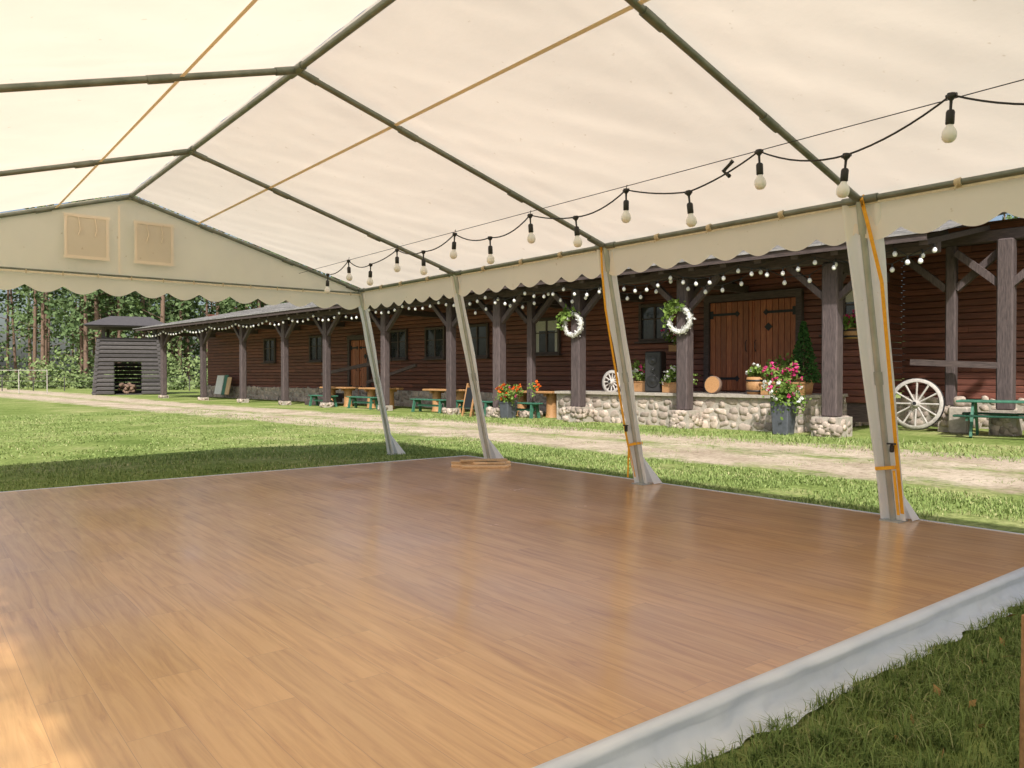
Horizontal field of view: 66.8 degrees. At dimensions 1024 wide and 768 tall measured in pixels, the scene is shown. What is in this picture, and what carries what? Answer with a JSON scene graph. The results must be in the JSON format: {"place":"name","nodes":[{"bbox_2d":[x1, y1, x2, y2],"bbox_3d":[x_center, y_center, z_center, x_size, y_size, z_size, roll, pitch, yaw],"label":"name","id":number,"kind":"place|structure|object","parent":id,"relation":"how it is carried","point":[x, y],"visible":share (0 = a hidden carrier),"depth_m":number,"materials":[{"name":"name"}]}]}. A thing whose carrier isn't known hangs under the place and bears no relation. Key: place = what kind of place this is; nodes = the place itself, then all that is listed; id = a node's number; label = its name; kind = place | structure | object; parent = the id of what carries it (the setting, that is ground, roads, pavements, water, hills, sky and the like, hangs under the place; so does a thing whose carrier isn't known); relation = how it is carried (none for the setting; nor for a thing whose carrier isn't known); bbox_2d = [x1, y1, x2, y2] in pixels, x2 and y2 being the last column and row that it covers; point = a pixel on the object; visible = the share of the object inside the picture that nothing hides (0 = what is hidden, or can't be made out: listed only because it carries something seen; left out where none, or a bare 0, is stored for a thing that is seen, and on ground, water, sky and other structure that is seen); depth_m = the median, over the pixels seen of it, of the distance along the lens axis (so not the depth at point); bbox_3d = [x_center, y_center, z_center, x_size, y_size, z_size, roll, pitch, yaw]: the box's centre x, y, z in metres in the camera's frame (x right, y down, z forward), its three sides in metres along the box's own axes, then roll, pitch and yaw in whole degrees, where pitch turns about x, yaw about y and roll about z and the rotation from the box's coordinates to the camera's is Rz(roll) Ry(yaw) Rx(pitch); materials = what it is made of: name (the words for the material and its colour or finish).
{"place":"outdoors","nodes":[
{"label":"outdoors","id":0,"kind":"place"},
{"bbox_2d":[305,393,343,405],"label":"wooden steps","id":1,"kind":"structure","parent":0,"point":[340,397],"depth_m":33.62,"materials":[{"name":"grey wood"}]},
{"bbox_2d":[0,9,1019,376],"label":"sky","id":2,"kind":"structure","parent":0,"point":[2,321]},
{"bbox_2d":[0,378,1023,767],"bbox_3d":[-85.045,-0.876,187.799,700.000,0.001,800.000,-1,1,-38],"label":"ground","id":3,"kind":"structure","parent":0,"point":[932,434],"depth_m":13.94,"materials":[{"name":"green plant"}]},
{"bbox_2d":[0,331,207,389],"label":"shrubs","id":4,"kind":"object","parent":3,"relation":"on","point":[172,383],"visible":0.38,"depth_m":74.26,"materials":[{"name":"green plant"}]},
{"bbox_2d":[0,376,207,390],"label":"wire fence","id":5,"kind":"object","parent":3,"relation":"on","point":[64,377],"visible":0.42,"depth_m":63.99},
{"bbox_2d":[83,316,163,394],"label":"log shed","id":6,"kind":"structure","parent":3,"relation":"on","point":[134,353],"depth_m":51.70,"materials":[{"name":"grey wood"}]},
{"bbox_2d":[0,410,435,461],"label":"lawn grass","id":7,"kind":"structure","parent":3,"relation":"on","point":[109,427],"depth_m":17.43,"materials":[{"name":"green plant"}]},
{"bbox_2d":[214,375,231,394],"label":"leaning boards","id":8,"kind":"object","parent":3,"relation":"on","point":[223,385],"visible":1,"depth_m":44.32,"materials":[{"name":"white paint"}]},
{"bbox_2d":[308,395,337,406],"bbox_3d":[-7.901,0.709,32.470,0.429,0.482,1.900,-1,1,-44],"label":"garden bench","id":9,"kind":"object","parent":3,"relation":"on","point":[316,399],"visible":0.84,"depth_m":32.76,"materials":[{"name":"green paint"}]},
{"bbox_2d":[319,386,358,406],"bbox_3d":[-7.293,0.528,32.918,0.795,0.815,2.000,-1,1,-44],"label":"wooden table","id":10,"kind":"object","parent":3,"relation":"on","point":[347,391],"visible":0.62,"depth_m":32.32,"materials":[{"name":"brown wood"}]},
{"bbox_2d":[346,396,377,409],"bbox_3d":[-5.813,0.734,30.316,0.429,0.482,1.900,-1,1,-44],"label":"garden bench","id":11,"kind":"object","parent":3,"relation":"on","point":[355,402],"visible":0.87,"depth_m":30.30,"materials":[{"name":"green paint"}]},
{"bbox_2d":[358,387,403,408],"bbox_3d":[-5.205,0.553,30.764,0.795,0.815,2.000,-1,1,-44],"label":"wooden table","id":12,"kind":"object","parent":3,"relation":"on","point":[371,391],"visible":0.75,"depth_m":31.03,"materials":[{"name":"brown wood"}]},
{"bbox_2d":[410,398,446,412],"bbox_3d":[-2.890,0.769,27.300,0.429,0.482,1.900,-1,1,-44],"label":"garden bench","id":13,"kind":"object","parent":3,"relation":"on","point":[419,404],"visible":0.78,"depth_m":27.29,"materials":[{"name":"green paint"}]},
{"bbox_2d":[422,389,465,412],"bbox_3d":[-2.282,0.588,27.748,0.795,0.815,2.000,-1,1,-44],"label":"wooden table","id":14,"kind":"object","parent":3,"relation":"on","point":[436,393],"visible":0.64,"depth_m":27.96,"materials":[{"name":"brown wood"}]},
{"bbox_2d":[461,383,474,416],"bbox_3d":[-1.269,0.506,24.690,0.549,1.062,0.440,-1,1,-44],"label":"frame board","id":15,"kind":"object","parent":3,"relation":"on","point":[468,402],"visible":0.51,"depth_m":24.65,"materials":[{"name":"brown wood"}]},
{"bbox_2d":[455,400,492,415],"bbox_3d":[-1.256,0.790,25.542,0.429,0.482,1.900,-1,1,-44],"label":"garden bench","id":16,"kind":"object","parent":3,"relation":"on","point":[487,403],"visible":0.5,"depth_m":25.08,"materials":[{"name":"green paint"}]},
{"bbox_2d":[0,193,1017,387],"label":"forest","id":17,"kind":"object","parent":3,"relation":"on","point":[98,304],"visible":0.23,"depth_m":90.58,"materials":[{"name":"green plant"}]},
{"bbox_2d":[0,0,1023,522],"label":"party tent","id":18,"kind":"object","parent":3,"relation":"on","point":[374,126],"visible":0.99,"depth_m":6.11,"materials":[{"name":"beige fabric"}]},
{"bbox_2d":[301,79,1023,293],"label":"string lights","id":19,"kind":"object","parent":18,"relation":"hanging from","point":[949,133],"visible":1,"depth_m":5.82,"materials":[{"name":"black rubber"}]},
{"bbox_2d":[0,436,1023,532],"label":"lawn grass","id":20,"kind":"structure","parent":3,"relation":"on","point":[504,451],"depth_m":10.69,"materials":[{"name":"green plant"}]},
{"bbox_2d":[0,456,1023,767],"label":"deck","id":21,"kind":"structure","parent":3,"relation":"on","point":[436,612],"depth_m":4.06,"materials":[{"name":"laminate"}]},
{"bbox_2d":[451,458,510,467],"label":"wooden planks","id":22,"kind":"object","parent":21,"relation":"on","point":[487,463],"visible":1,"depth_m":10.14,"materials":[{"name":"brown wood"}]},
{"bbox_2d":[3,455,1023,534],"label":"edge trim","id":23,"kind":"structure","parent":3,"relation":"on","point":[549,467],"depth_m":8.34,"materials":[{"name":"white plastic"}]},
{"bbox_2d":[495,380,540,418],"bbox_3d":[0.101,0.460,23.522,1.200,1.170,1.220,-1,1,-38],"label":"flower planter","id":24,"kind":"object","parent":3,"relation":"on","point":[508,404],"visible":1,"depth_m":23.43,"materials":[{"name":"metal"}]},
{"bbox_2d":[516,402,542,418],"bbox_3d":[0.172,0.806,24.141,0.429,0.482,1.900,-1,1,-44],"label":"garden bench","id":25,"kind":"object","parent":3,"relation":"on","point":[532,405],"visible":0.46,"depth_m":23.66,"materials":[{"name":"green paint"}]},
{"bbox_2d":[512,390,556,417],"bbox_3d":[0.780,0.625,24.589,0.795,0.815,2.000,-1,1,-44],"label":"wooden table","id":26,"kind":"object","parent":3,"relation":"on","point":[551,404],"visible":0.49,"depth_m":24.00,"materials":[{"name":"brown wood"}]},
{"bbox_2d":[133,212,1023,437],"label":"timber barn","id":27,"kind":"structure","parent":3,"relation":"on","point":[957,298],"depth_m":21.20,"materials":[{"name":"brown wood"}]},
{"bbox_2d":[142,243,936,336],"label":"porch string lights","id":28,"kind":"object","parent":27,"relation":"hanging from","point":[892,269],"visible":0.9,"depth_m":19.88,"materials":[{"name":"white glass"}]},
{"bbox_2d":[261,284,855,363],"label":"windows","id":29,"kind":"structure","parent":27,"relation":"in","point":[650,325],"depth_m":29.09,"materials":[{"name":"black glass"}]},
{"bbox_2d":[553,304,583,337],"bbox_3d":[1.581,-1.755,21.730,0.414,0.964,1.040,-1,1,-38],"label":"flower wreath","id":30,"kind":"object","parent":27,"relation":"attached to","point":[564,317],"visible":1,"depth_m":21.67,"materials":[{"name":"white plant"}]},
{"bbox_2d":[347,288,803,394],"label":"plank doors","id":31,"kind":"structure","parent":27,"relation":"in","point":[739,335],"depth_m":21.44,"materials":[{"name":"brown wood"}]},
{"bbox_2d":[601,370,619,391],"bbox_3d":[2.825,-0.057,21.967,0.255,0.707,0.707,-1,1,-38],"label":"wagon wheel","id":32,"kind":"object","parent":27,"relation":"on","point":[611,381],"visible":0.78,"depth_m":21.98,"materials":[{"name":"white wood"}]},
{"bbox_2d":[631,358,644,391],"bbox_3d":[3.585,-0.248,21.664,0.622,0.929,0.864,-1,1,-38],"label":"flower box","id":33,"kind":"object","parent":27,"relation":"on","point":[638,371],"visible":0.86,"depth_m":21.54,"materials":[{"name":"brown wood"}]},
{"bbox_2d":[645,351,665,391],"bbox_3d":[3.864,-0.327,20.947,0.460,1.100,0.444,0,1,32],"label":"loudspeaker","id":34,"kind":"object","parent":27,"relation":"on","point":[655,364],"visible":0.99,"depth_m":20.76,"materials":[{"name":"black plastic"}]},
{"bbox_2d":[661,329,675,351],"bbox_3d":[4.784,-1.274,22.531,0.988,0.662,0.566,1,1,43],"label":"hanging flower basket","id":35,"kind":"object","parent":27,"relation":"hanging from","point":[672,347],"visible":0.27,"depth_m":22.59,"materials":[{"name":"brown wood"}]},
{"bbox_2d":[661,298,694,335],"bbox_3d":[4.036,-1.644,19.181,0.936,0.938,0.379,1,1,41],"label":"flower wreath","id":36,"kind":"object","parent":27,"relation":"attached to","point":[674,306],"visible":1,"depth_m":19.16,"materials":[{"name":"white plant"}]},
{"bbox_2d":[660,365,700,392],"bbox_3d":[4.420,-0.147,20.294,0.781,0.760,1.207,-1,1,-38],"label":"flower box","id":37,"kind":"object","parent":27,"relation":"on","point":[668,384],"visible":0.6,"depth_m":20.35,"materials":[{"name":"brown wood"}]},
{"bbox_2d":[704,376,721,393],"bbox_3d":[5.010,0.025,19.349,0.450,0.458,0.173,1,1,45],"label":"log slice","id":38,"kind":"object","parent":27,"relation":"on","point":[712,384],"visible":0.99,"depth_m":19.29,"materials":[{"name":"brown wood"}]},
{"bbox_2d":[745,363,766,394],"bbox_3d":[5.894,-0.132,18.759,0.620,0.766,0.540,-1,1,-38],"label":"barrel planter","id":39,"kind":"object","parent":27,"relation":"on","point":[752,385],"visible":0.88,"depth_m":18.58,"materials":[{"name":"brown wood"}]},
{"bbox_2d":[757,360,805,395],"bbox_3d":[6.255,-0.143,18.022,0.773,0.805,1.239,-1,1,-38],"label":"flower planter","id":40,"kind":"object","parent":27,"relation":"on","point":[773,373],"visible":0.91,"depth_m":17.85,"materials":[{"name":"brown wood"}]},
{"bbox_2d":[766,353,805,381],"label":"pink flowers","id":41,"kind":"object","parent":40,"relation":"in","point":[785,363],"visible":0.27,"depth_m":18.87,"materials":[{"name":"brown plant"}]},
{"bbox_2d":[790,321,820,394],"bbox_3d":[7.025,-0.640,18.708,0.889,1.782,0.830,-1,1,-38],"label":"potted conifer","id":42,"kind":"object","parent":27,"relation":"on","point":[804,339],"visible":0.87,"depth_m":18.57,"materials":[{"name":"green plant"}]},
{"bbox_2d":[843,310,857,338],"bbox_3d":[8.253,-1.459,18.816,0.678,0.718,0.950,0,1,7],"label":"hanging flower basket","id":43,"kind":"object","parent":27,"relation":"attached to","point":[849,332],"visible":0.54,"depth_m":18.75,"materials":[{"name":"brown wood"}]},
{"bbox_2d":[372,412,1023,461],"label":"verge grass","id":44,"kind":"structure","parent":3,"relation":"on","point":[733,431],"depth_m":16.55,"materials":[{"name":"green plant"}]},
{"bbox_2d":[533,567,1023,767],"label":"floor skirt","id":45,"kind":"object","parent":3,"relation":"on","point":[709,720],"visible":0.94,"depth_m":3.08,"materials":[{"name":"white plastic"}]},
{"bbox_2d":[761,376,811,434],"bbox_3d":[6.052,0.466,17.174,1.054,1.306,0.921,0,1,18],"label":"flower planter","id":46,"kind":"object","parent":3,"relation":"on","point":[784,411],"visible":1,"depth_m":17.02,"materials":[{"name":"metal"}]},
{"bbox_2d":[895,378,944,429],"bbox_3d":[9.492,0.467,18.255,0.257,1.223,1.225,-1,1,-38],"label":"wagon wheel","id":47,"kind":"object","parent":3,"relation":"on","point":[916,404],"visible":0.84,"depth_m":18.17,"materials":[{"name":"white wood"}]},
{"bbox_2d":[894,614,1015,757],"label":"fallen leaves","id":48,"kind":"object","parent":3,"relation":"on","point":[970,702],"visible":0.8,"depth_m":3.04,"materials":[{"name":"brown plant"}]},
{"bbox_2d":[948,396,970,433],"bbox_3d":[10.146,0.694,17.582,0.400,0.841,0.400,-1,1,-44],"label":"stone ball pedestal","id":49,"kind":"object","parent":3,"relation":"on","point":[958,425],"visible":0.9,"depth_m":17.45,"materials":[{"name":"grey stone"}]},
{"bbox_2d":[953,399,1023,437],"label":"picnic table","id":50,"kind":"object","parent":3,"relation":"on","point":[975,413],"visible":1,"depth_m":16.32,"materials":[{"name":"green paint"}]},
{"bbox_2d":[1019,614,1023,767],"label":"wooden stake","id":51,"kind":"object","parent":3,"relation":"on","point":[1021,752],"visible":1,"depth_m":2.31,"materials":[{"name":"brown wood"}]},
{"bbox_2d":[0,388,1023,506],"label":"gravel road","id":52,"kind":"structure","parent":0,"point":[953,474],"depth_m":14.48,"materials":[{"name":"beige gravel"}]},
{"bbox_2d":[18,370,47,392],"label":"fence posts","id":53,"kind":"object","parent":52,"relation":"on","point":[18,381],"visible":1,"depth_m":54.99,"materials":[{"name":"white wood"}]},
{"bbox_2d":[208,411,1023,483],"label":"road tufts","id":54,"kind":"object","parent":52,"relation":"on","point":[581,442],"visible":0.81,"depth_m":16.84,"materials":[{"name":"green plant"}]},
{"bbox_2d":[645,592,1023,767],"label":"foreground grass","id":55,"kind":"structure","parent":0,"point":[977,688],"depth_m":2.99,"materials":[{"name":"green plant"}]}
]}

